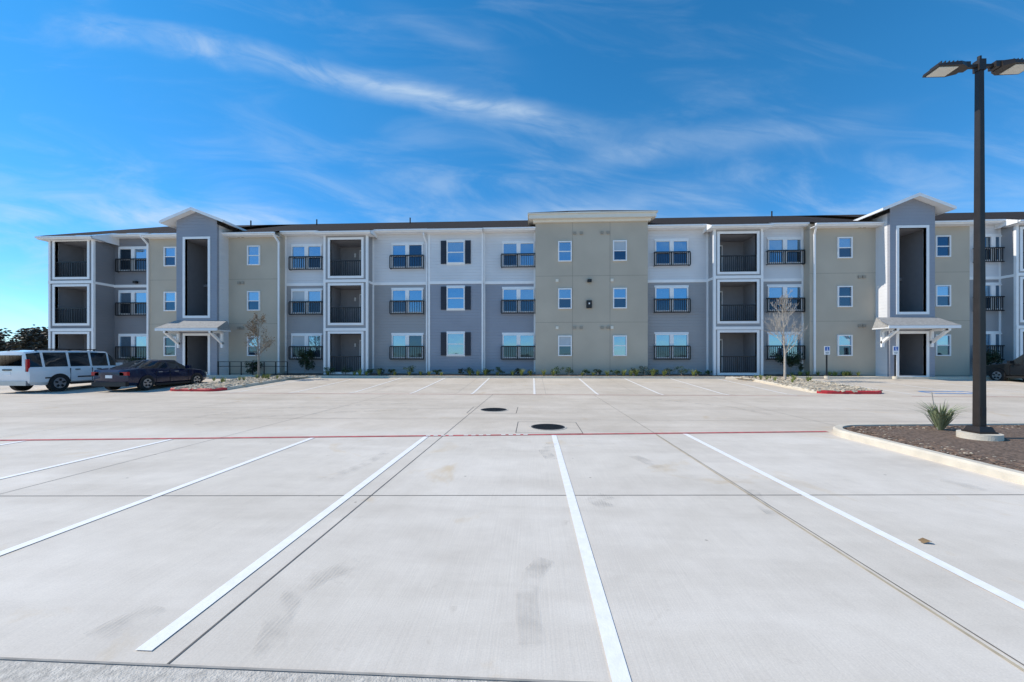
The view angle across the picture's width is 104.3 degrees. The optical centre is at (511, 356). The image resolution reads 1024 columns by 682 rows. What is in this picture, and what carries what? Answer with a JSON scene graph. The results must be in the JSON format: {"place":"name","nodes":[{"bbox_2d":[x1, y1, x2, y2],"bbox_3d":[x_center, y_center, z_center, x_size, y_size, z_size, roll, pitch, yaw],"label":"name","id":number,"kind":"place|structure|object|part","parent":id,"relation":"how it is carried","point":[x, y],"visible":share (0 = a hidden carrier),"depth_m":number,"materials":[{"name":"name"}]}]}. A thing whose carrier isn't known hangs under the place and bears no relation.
{"place":"outdoors","nodes":[
{"label":"outdoors","id":0,"kind":"place"},
{"bbox_2d":[0,377,1023,681],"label":"parking lot pavement","id":1,"kind":"structure","parent":0,"point":[474,567],"depth_m":3.73,"materials":[{"name":"concrete"}]},
{"bbox_2d":[0,348,122,390],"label":"suv car","id":2,"kind":"object","parent":1,"relation":"on","point":[50,369],"visible":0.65,"depth_m":18.45,"materials":[{"name":"white paint"}]},
{"bbox_3d":[-22.237,0.190,17.571,1.360,0.480,0.040,0,0,3],"label":"rear window","id":3,"kind":"part","parent":2,"relation":"part of","materials":[{"name":"black glass"}]},
{"bbox_2d":[91,359,206,389],"bbox_3d":[-18.331,0.885,20.552,2.240,1.470,4.710,0,0,3],"label":"sedan car","id":4,"kind":"object","parent":1,"relation":"on","point":[145,374],"visible":0.98,"depth_m":19.26,"materials":[{"name":"blue paint"}]},
{"bbox_2d":[170,375,316,391],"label":"landscape island","id":5,"kind":"structure","parent":1,"relation":"on","point":[230,384],"depth_m":20.80,"materials":[{"name":"gravel"}]},
{"bbox_2d":[243,311,274,377],"bbox_3d":[-15.263,-0.706,24.064,1.733,4.039,1.646,0,0,-28],"label":"young tree","id":6,"kind":"object","parent":5,"relation":"on","point":[256,333],"visible":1,"depth_m":24.04,"materials":[{"name":"brown plant"}]},
{"bbox_2d":[0,660,503,681],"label":"gutter","id":7,"kind":"object","parent":1,"relation":"on","point":[19,671],"depth_m":2.05,"materials":[{"name":"concrete"}]},
{"bbox_2d":[479,408,507,411],"bbox_3d":[-0.564,1.639,12.274,0.900,0.019,0.900,0,0,3],"label":"manhole cover","id":8,"kind":"object","parent":1,"relation":"on","point":[494,409],"visible":1,"depth_m":12.21,"materials":[{"name":"metal"}]},
{"bbox_2d":[0,378,1023,681],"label":"parking markings","id":9,"kind":"object","parent":1,"relation":"on","point":[614,658],"visible":0.87,"depth_m":3.65,"materials":[{"name":"white paint"}]},
{"bbox_2d":[0,379,1023,681],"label":"pavement joints","id":10,"kind":"object","parent":1,"relation":"on","point":[434,495],"visible":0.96,"depth_m":2.46,"materials":[{"name":"grey concrete"}]},
{"bbox_2d":[529,424,566,430],"bbox_3d":[0.836,1.639,9.277,0.880,0.019,0.880,0,0,3],"label":"manhole cover","id":11,"kind":"object","parent":1,"relation":"on","point":[549,427],"visible":1,"depth_m":9.16,"materials":[{"name":"metal"}]},
{"bbox_2d":[725,376,882,393],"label":"landscape island","id":12,"kind":"structure","parent":1,"relation":"on","point":[812,386],"depth_m":19.29,"materials":[{"name":"gravel"}]},
{"bbox_2d":[763,290,807,378],"bbox_3d":[15.208,-1.222,22.485,2.322,5.072,2.134,0,0,-44],"label":"bare tree","id":13,"kind":"object","parent":12,"relation":"on","point":[783,328],"visible":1,"depth_m":22.40,"materials":[{"name":"brown plant"}]},
{"bbox_2d":[824,346,829,378],"bbox_3d":[18.496,0.350,23.383,0.286,1.900,0.255,0,0,37],"label":"accessible parking sign","id":14,"kind":"object","parent":1,"relation":"on","point":[826,350],"visible":1,"depth_m":23.35,"materials":[{"name":"white metal"}]},
{"bbox_2d":[892,346,898,378],"bbox_3d":[22.151,0.350,22.997,0.286,1.900,0.255,0,0,37],"label":"accessible parking sign","id":15,"kind":"object","parent":1,"relation":"on","point":[895,350],"visible":1,"depth_m":22.97,"materials":[{"name":"white metal"}]},
{"bbox_2d":[918,538,931,542],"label":"fallen leaf","id":16,"kind":"object","parent":1,"relation":"on","point":[923,540],"visible":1,"depth_m":3.52,"materials":[{"name":"brown plant"}]},
{"bbox_2d":[833,422,1023,484],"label":"landscape island","id":17,"kind":"structure","parent":1,"relation":"on","point":[1004,460],"depth_m":6.96,"materials":[{"name":"concrete"}]},
{"bbox_2d":[909,392,970,429],"bbox_3d":[8.990,1.150,8.289,1.286,0.802,1.133,0,0,-18],"label":"yucca plant","id":18,"kind":"object","parent":17,"relation":"on","point":[941,419],"visible":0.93,"depth_m":8.25,"materials":[{"name":"green plant"}]},
{"bbox_2d":[922,55,1023,440],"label":"street lamp","id":19,"kind":"object","parent":17,"relation":"on","point":[979,429],"visible":0.94,"depth_m":7.32,"materials":[{"name":"metal"}]},
{"bbox_2d":[986,354,1023,380],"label":"suv car","id":20,"kind":"object","parent":1,"relation":"on","point":[1014,368],"visible":0.9,"depth_m":22.20,"materials":[{"name":"black paint"}]},
{"bbox_2d":[0,0,1023,341],"label":"sky","id":21,"kind":"structure","parent":0,"point":[115,114],"materials":[{"name":"blue"}]},
{"bbox_2d":[176,199,934,224],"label":"gable wall","id":22,"kind":"structure","parent":0,"point":[910,205],"depth_m":23.77,"materials":[{"name":"grey paint"}]},
{"bbox_2d":[161,196,953,230],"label":"gable soffit","id":23,"kind":"structure","parent":22,"relation":"attached to","point":[940,208],"depth_m":25.77,"materials":[{"name":"white wood"}]},
{"bbox_2d":[159,206,956,230],"bbox_3d":[1.734,-8.660,27.674,48.678,0.140,6.548,0,0,3],"label":"gable gutter","id":24,"kind":"object","parent":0,"point":[857,219],"visible":0.36,"depth_m":25.06,"materials":[{"name":"white metal"}]},
{"bbox_2d":[226,374,988,376],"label":"sidewalk","id":25,"kind":"structure","parent":0,"point":[781,375],"depth_m":24.01,"materials":[{"name":"concrete"}]},
{"bbox_2d":[206,361,287,374],"bbox_3d":[-17.213,0.781,25.857,5.445,0.898,0.045,0,0,3],"label":"handrail","id":26,"kind":"object","parent":25,"relation":"on","point":[241,366],"visible":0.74,"depth_m":25.83,"materials":[{"name":"black metal"}]},
{"bbox_2d":[244,360,263,374],"bbox_3d":[-16.963,0.751,26.128,0.844,1.098,1.241,0,0,3],"label":"shrub","id":27,"kind":"object","parent":25,"relation":"on","point":[255,369],"visible":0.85,"depth_m":25.96,"materials":[{"name":"green plant"}]},
{"bbox_2d":[176,212,934,376],"bbox_3d":[1.595,-3.575,24.941,47.138,10.050,0.180,0,0,3],"label":"bay front","id":28,"kind":"object","parent":25,"relation":"on","point":[894,219],"visible":0.64,"depth_m":23.88,"materials":[{"name":"grey paint"}]},
{"bbox_2d":[163,328,950,347],"bbox_3d":[1.540,-1.078,24.312,46.844,1.056,1.101,0,0,3],"label":"canopy bracket","id":29,"kind":"object","parent":28,"relation":"attached to","point":[884,339],"visible":1,"depth_m":23.69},
{"bbox_2d":[156,317,959,327],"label":"canopy roof","id":30,"kind":"structure","parent":29,"relation":"on","point":[886,320],"depth_m":23.62,"materials":[{"name":"white metal"}]},
{"bbox_2d":[155,325,960,330],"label":"canopy fascia","id":31,"kind":"structure","parent":30,"relation":"attached to","point":[889,326],"depth_m":22.68,"materials":[{"name":"white metal"}]},
{"bbox_2d":[173,327,945,331],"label":"canopy soffit","id":32,"kind":"structure","parent":30,"relation":"attached to","point":[873,328],"depth_m":23.28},
{"bbox_2d":[218,318,953,331],"bbox_3d":[1.539,-1.960,24.302,47.804,0.720,1.098,0,0,3],"label":"canopy end","id":33,"kind":"object","parent":30,"relation":"attached to","point":[878,323],"visible":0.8,"depth_m":23.74,"materials":[{"name":"white metal"}]},
{"bbox_2d":[271,373,856,376],"bbox_3d":[-5.585,1.190,26.052,54.200,0.080,1.930,0,0,3],"label":"planting bed","id":34,"kind":"object","parent":25,"relation":"on","point":[418,374],"visible":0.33,"depth_m":25.40,"materials":[{"name":"brown soil"}]},
{"bbox_2d":[124,356,145,362],"bbox_3d":[-25.746,0.637,27.260,1.384,1.325,0.988,0,0,3],"label":"shrub","id":35,"kind":"object","parent":34,"relation":"on","point":[133,358],"visible":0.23,"depth_m":27.08,"materials":[{"name":"green plant"}]},
{"bbox_2d":[296,349,315,373],"bbox_3d":[-13.702,0.385,26.521,1.141,1.831,1.022,0,0,-33],"label":"shrub","id":36,"kind":"object","parent":34,"relation":"on","point":[304,361],"visible":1,"depth_m":26.46,"materials":[{"name":"green plant"}]},
{"bbox_2d":[323,367,335,374],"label":"shrub","id":37,"kind":"object","parent":34,"relation":"on","point":[332,371],"visible":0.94,"depth_m":25.99,"materials":[{"name":"green plant"}]},
{"bbox_2d":[403,365,415,372],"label":"shrub","id":38,"kind":"object","parent":34,"relation":"on","point":[411,369],"visible":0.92,"depth_m":25.53,"materials":[{"name":"green plant"}]},
{"bbox_2d":[211,368,859,381],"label":"ornamental grass","id":39,"kind":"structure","parent":34,"relation":"on","point":[693,373],"depth_m":24.64,"materials":[{"name":"plant"}]},
{"bbox_2d":[561,367,572,375],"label":"shrub","id":40,"kind":"object","parent":34,"relation":"on","point":[569,369],"visible":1,"depth_m":25.07,"materials":[{"name":"green plant"}]},
{"bbox_2d":[610,369,619,375],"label":"shrub","id":41,"kind":"object","parent":34,"relation":"on","point":[617,372],"visible":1,"depth_m":24.92,"materials":[{"name":"green plant"}]},
{"bbox_2d":[639,366,650,375],"bbox_3d":[8.267,0.943,24.927,0.875,0.714,0.718,0,0,39],"label":"shrub","id":42,"kind":"object","parent":34,"relation":"on","point":[644,371],"visible":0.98,"depth_m":24.98,"materials":[{"name":"green plant"}]},
{"bbox_2d":[664,368,674,375],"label":"shrub","id":43,"kind":"object","parent":34,"relation":"on","point":[669,369],"visible":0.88,"depth_m":24.71,"materials":[{"name":"green plant"}]},
{"bbox_2d":[675,366,688,375],"bbox_3d":[10.519,0.943,24.957,1.042,0.714,0.880,0,0,-35],"label":"shrub","id":44,"kind":"object","parent":34,"relation":"on","point":[681,367],"visible":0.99,"depth_m":24.87,"materials":[{"name":"green plant"}]},
{"bbox_2d":[775,351,803,374],"bbox_3d":[17.296,0.472,24.817,1.638,1.655,0.886,0,0,29],"label":"shrub","id":45,"kind":"object","parent":34,"relation":"on","point":[795,360],"visible":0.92,"depth_m":24.74,"materials":[{"name":"green plant"}]},
{"bbox_2d":[230,373,969,375],"bbox_3d":[1.686,1.300,25.844,53.012,0.300,0.005,0,0,3],"label":"base course","id":46,"kind":"object","parent":25,"relation":"on","point":[613,374],"visible":0.26,"depth_m":25.66,"materials":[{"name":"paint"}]},
{"bbox_2d":[285,371,972,376],"bbox_3d":[9.355,1.240,25.948,74.614,0.420,0.218,0,0,3],"label":"base course","id":47,"kind":"object","parent":25,"relation":"on","point":[775,373],"visible":0.09,"depth_m":26.51,"materials":[{"name":"grey concrete"}]},
{"bbox_2d":[986,348,1003,364],"bbox_3d":[29.274,0.403,24.421,1.295,1.794,0.779,0,0,23],"label":"shrub","id":48,"kind":"object","parent":25,"relation":"on","point":[995,356],"visible":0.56,"depth_m":24.27,"materials":[{"name":"green plant"}]},
{"bbox_3d":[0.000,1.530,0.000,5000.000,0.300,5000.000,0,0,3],"label":"ground","id":49,"kind":"structure","parent":0,"visible":0},
{"bbox_2d":[0,324,47,350],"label":"distant treeline","id":50,"kind":"object","parent":49,"relation":"on","point":[32,337],"visible":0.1,"depth_m":84.94,"materials":[{"name":"green plant"}]},
{"bbox_2d":[96,241,114,358],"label":"wall","id":51,"kind":"structure","parent":49,"relation":"on","point":[105,300],"depth_m":27.36,"materials":[{"name":"grey paint"}]},
{"bbox_2d":[115,287,145,363],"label":"wall","id":52,"kind":"structure","parent":49,"relation":"on","point":[130,324],"depth_m":27.90,"materials":[{"name":"grey paint"}]},
{"bbox_2d":[115,238,148,284],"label":"wall","id":53,"kind":"structure","parent":52,"relation":"on","point":[124,278],"depth_m":27.90,"materials":[{"name":"grey paint"}]},
{"bbox_2d":[430,283,533,373],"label":"wall","id":54,"kind":"structure","parent":49,"relation":"on","point":[497,323],"depth_m":26.55,"materials":[{"name":"grey paint"}]},
{"bbox_2d":[58,230,922,374],"bbox_3d":[1.310,-3.575,26.809,64.409,10.050,3.518,0,0,3],"label":"balcony","id":55,"kind":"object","parent":49,"relation":"on","point":[911,294],"visible":0.17,"depth_m":26.89,"materials":[{"name":"paint"}]},
{"bbox_2d":[60,229,1023,375],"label":"bay slab","id":56,"kind":"structure","parent":55,"relation":"attached to","point":[723,238],"depth_m":26.80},
{"bbox_2d":[51,240,90,350],"bbox_3d":[-29.538,-3.284,26.784,3.157,9.468,0.180,0,0,3],"label":"bay front","id":57,"kind":"object","parent":56,"relation":"attached to","point":[56,293],"visible":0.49,"depth_m":26.75,"materials":[{"name":"white painted trim"},{"name":"light grey siding"}]},
{"bbox_2d":[37,222,1023,241],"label":"soffit","id":58,"kind":"structure","parent":56,"relation":"attached to","point":[513,231],"depth_m":26.11,"materials":[{"name":"white paint"}]},
{"bbox_2d":[36,221,1023,238],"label":"fascia","id":59,"kind":"structure","parent":58,"relation":"attached to","point":[518,229],"depth_m":25.94,"materials":[{"name":"white wood"}]},
{"bbox_2d":[34,219,1023,237],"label":"gutter trim","id":60,"kind":"structure","parent":59,"relation":"attached to","point":[718,225],"depth_m":25.84,"materials":[{"name":"white metal"}]},
{"bbox_2d":[69,219,1017,245],"bbox_3d":[1.260,-8.294,25.839,65.471,1.083,2.260,0,0,3],"label":"eave end","id":61,"kind":"object","parent":58,"relation":"attached to","point":[108,238],"visible":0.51,"depth_m":26.47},
{"bbox_2d":[56,247,1023,371],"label":"railing","id":62,"kind":"object","parent":56,"relation":"on","point":[502,300],"visible":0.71,"depth_m":26.30,"materials":[{"name":"black metal"}]},
{"bbox_2d":[56,248,1002,371],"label":"balusters","id":63,"kind":"object","parent":62,"relation":"attached to","point":[71,274],"visible":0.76,"depth_m":26.36,"materials":[{"name":"black metal"}]},
{"bbox_2d":[118,235,1001,357],"bbox_3d":[7.564,-3.770,25.804,70.296,7.780,0.689,0,0,3],"label":"window frame","id":64,"kind":"object","parent":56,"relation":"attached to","point":[669,241],"visible":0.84,"depth_m":26.37,"materials":[{"name":"white plastic"}]},
{"bbox_2d":[441,240,470,354],"bbox_3d":[-3.741,-3.880,26.493,2.000,7.640,0.058,0,0,3],"label":"shutter","id":65,"kind":"object","parent":64,"relation":"attached to","point":[443,287],"visible":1,"depth_m":26.43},
{"bbox_2d":[441,242,469,353],"bbox_3d":[-3.743,-3.850,26.457,1.920,7.420,0.015,0,0,3],"label":"shutter louvre","id":66,"kind":"object","parent":65,"relation":"attached to","point":[445,298],"visible":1,"depth_m":26.48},
{"bbox_2d":[293,241,625,345],"bbox_3d":[13.225,-4.095,25.550,56.583,6.790,0.620,0,0,3],"label":"glass","id":67,"kind":"object","parent":64,"relation":"attached to","point":[299,296],"visible":1,"depth_m":27.24,"materials":[{"name":"blue glass"}]},
{"bbox_2d":[118,234,1000,357],"bbox_3d":[7.575,-3.820,26.024,70.376,7.880,0.250,0,0,3],"label":"window trim","id":68,"kind":"structure","parent":64,"relation":"attached to","point":[785,285],"depth_m":26.46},
{"bbox_2d":[120,237,998,356],"bbox_3d":[7.566,-4.145,25.837,70.156,6.890,0.620,0,0,3],"label":"glass","id":69,"kind":"object","parent":64,"relation":"in","point":[661,340],"visible":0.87,"depth_m":26.47,"materials":[{"name":"blue glass"}]},
{"bbox_2d":[121,246,1001,346],"bbox_3d":[7.565,-3.795,25.819,70.156,6.310,0.659,0,0,3],"label":"meeting rail","id":70,"kind":"object","parent":64,"relation":"attached to","point":[559,298],"visible":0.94,"depth_m":25.91,"materials":[{"name":"white plastic"}]},
{"bbox_2d":[326,225,1023,374],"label":"bay front","id":71,"kind":"object","parent":56,"relation":"attached to","point":[364,325],"visible":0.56,"depth_m":25.09,"materials":[{"name":"grey"}]},
{"bbox_2d":[52,225,1023,376],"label":"opening trim","id":72,"kind":"structure","parent":71,"relation":"attached to","point":[719,233],"depth_m":25.90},
{"bbox_2d":[48,225,1018,374],"bbox_3d":[7.747,-3.474,25.711,77.805,9.848,1.263,0,0,2],"label":"corner board","id":73,"kind":"object","parent":49,"relation":"on","point":[1016,291],"visible":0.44,"depth_m":26.28,"materials":[{"name":"white wood"}]},
{"bbox_2d":[140,226,816,373],"bbox_3d":[-2.996,-3.550,26.151,44.016,9.300,1.050,0,0,3],"label":"downspout","id":74,"kind":"object","parent":73,"relation":"attached to","point":[277,240],"visible":0.95,"depth_m":26.67,"materials":[{"name":"white metal"}]},
{"bbox_2d":[48,273,1023,330],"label":"band","id":75,"kind":"object","parent":73,"relation":"attached to","point":[516,282],"visible":0.8,"depth_m":26.30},
{"bbox_2d":[84,238,1023,370],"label":"bay back","id":76,"kind":"object","parent":49,"relation":"on","point":[732,344],"visible":0.02,"depth_m":26.91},
{"bbox_2d":[360,245,722,370],"bbox_3d":[1.439,-3.250,27.454,61.396,8.520,0.433,0,0,2],"label":"balcony door trim","id":77,"kind":"structure","parent":76,"relation":"attached to","point":[720,291],"depth_m":26.87,"materials":[{"name":"paint"}]},
{"bbox_2d":[720,246,721,370],"bbox_3d":[1.438,-3.205,27.419,61.236,8.410,0.401,0,0,2],"label":"balcony door","id":78,"kind":"structure","parent":77,"relation":"in","point":[720,310],"depth_m":26.85,"materials":[{"name":"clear glass"}]},
{"bbox_2d":[149,221,969,374],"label":"stucco wall","id":79,"kind":"structure","parent":49,"relation":"on","point":[592,339],"depth_m":25.62,"materials":[{"name":"beige paint"}]},
{"bbox_2d":[43,212,1023,235],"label":"roof shingles","id":80,"kind":"object","parent":79,"relation":"on","point":[687,220],"visible":0.81,"depth_m":28.73,"materials":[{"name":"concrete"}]},
{"bbox_2d":[250,211,772,227],"bbox_3d":[-0.750,-11.010,32.079,42.124,0.580,0.100,0,0,3],"label":"roof vent","id":81,"kind":"object","parent":80,"relation":"attached to","point":[410,220],"visible":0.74,"depth_m":32.81,"materials":[{"name":"metal"}]},
{"bbox_2d":[237,227,865,329],"bbox_3d":[1.757,-4.975,25.809,40.574,6.430,0.069,0,0,3],"label":"wall vent","id":82,"kind":"object","parent":79,"relation":"attached to","point":[608,327],"depth_m":25.57,"materials":[{"name":"metal"}]},
{"bbox_2d":[219,214,886,375],"bbox_3d":[2.029,-3.575,33.480,47.138,10.050,16.920,0,0,3],"label":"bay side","id":83,"kind":"object","parent":79,"relation":"on","point":[881,288],"visible":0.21,"depth_m":24.72,"materials":[{"name":"grey paint"}]},
{"bbox_2d":[229,222,969,373],"bbox_3d":[1.686,-3.750,25.845,53.012,9.800,0.004,0,0,3],"label":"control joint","id":84,"kind":"object","parent":83,"relation":"attached to","point":[572,299],"visible":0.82,"depth_m":25.73,"materials":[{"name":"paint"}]},
{"bbox_2d":[556,279,613,328],"bbox_3d":[4.668,-3.375,25.661,3.691,3.230,0.069,0,0,3],"label":"wall vent","id":85,"kind":"object","parent":79,"relation":"attached to","point":[611,280],"depth_m":25.60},
{"bbox_2d":[586,300,591,307],"bbox_3d":[4.965,-3.350,25.620,0.340,0.500,0.119,0,0,3],"label":"utility box","id":86,"kind":"object","parent":79,"relation":"attached to","point":[588,305],"visible":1,"depth_m":25.56,"materials":[{"name":"black metal"}]},
{"bbox_2d":[533,218,650,226],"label":"cornice","id":87,"kind":"structure","parent":79,"relation":"on","point":[593,220],"depth_m":25.55,"materials":[{"name":"beige paint"}]},
{"bbox_2d":[529,212,656,225],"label":"cornice","id":88,"kind":"structure","parent":87,"relation":"on","point":[651,215],"depth_m":25.28,"materials":[{"name":"beige paint"}]},
{"bbox_2d":[531,210,652,212],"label":"block roof","id":89,"kind":"structure","parent":88,"relation":"on","point":[594,210],"depth_m":26.38,"materials":[{"name":"metal"}]},
{"bbox_2d":[528,210,657,224],"bbox_3d":[5.299,-9.113,29.419,8.176,0.075,8.500,0,0,3],"label":"cornice cap","id":90,"kind":"object","parent":88,"relation":"on","point":[590,212],"visible":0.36,"depth_m":25.18,"materials":[{"name":"beige paint"}]},
{"bbox_2d":[241,215,1022,232],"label":"roof back","id":91,"kind":"structure","parent":79,"relation":"on","point":[820,216],"depth_m":34.05,"materials":[{"name":"concrete"}]},
{"bbox_2d":[206,375,1022,379],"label":"frontage kerb","id":92,"kind":"structure","parent":49,"relation":"on","point":[632,377],"depth_m":24.34,"materials":[{"name":"concrete"}]},
{"bbox_2d":[287,280,998,372],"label":"wall","id":93,"kind":"structure","parent":49,"relation":"on","point":[387,323],"depth_m":26.06,"materials":[{"name":"grey paint"}]},
{"bbox_2d":[287,225,998,282],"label":"wall","id":94,"kind":"structure","parent":93,"relation":"on","point":[495,271],"depth_m":26.52,"materials":[{"name":"grey paint"}]},
{"bbox_2d":[369,226,1011,374],"bbox_3d":[10.992,-3.391,33.425,46.103,9.682,16.120,0,0,3],"label":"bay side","id":95,"kind":"object","parent":93,"relation":"on","point":[1006,292],"visible":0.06,"depth_m":24.82,"materials":[{"name":"grey paint"}]},
{"bbox_3d":[1.734,-9.160,27.673,48.578,0.820,6.550,0,0,3],"label":"gable","id":96,"kind":"object","parent":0,"visible":0},
{"bbox_2d":[160,193,955,222],"bbox_3d":[1.567,-9.075,24.402,48.578,1.010,0.001,0,0,3],"label":"rake board","id":97,"kind":"object","parent":96,"relation":"attached to","point":[885,207],"visible":1,"depth_m":23.35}
]}

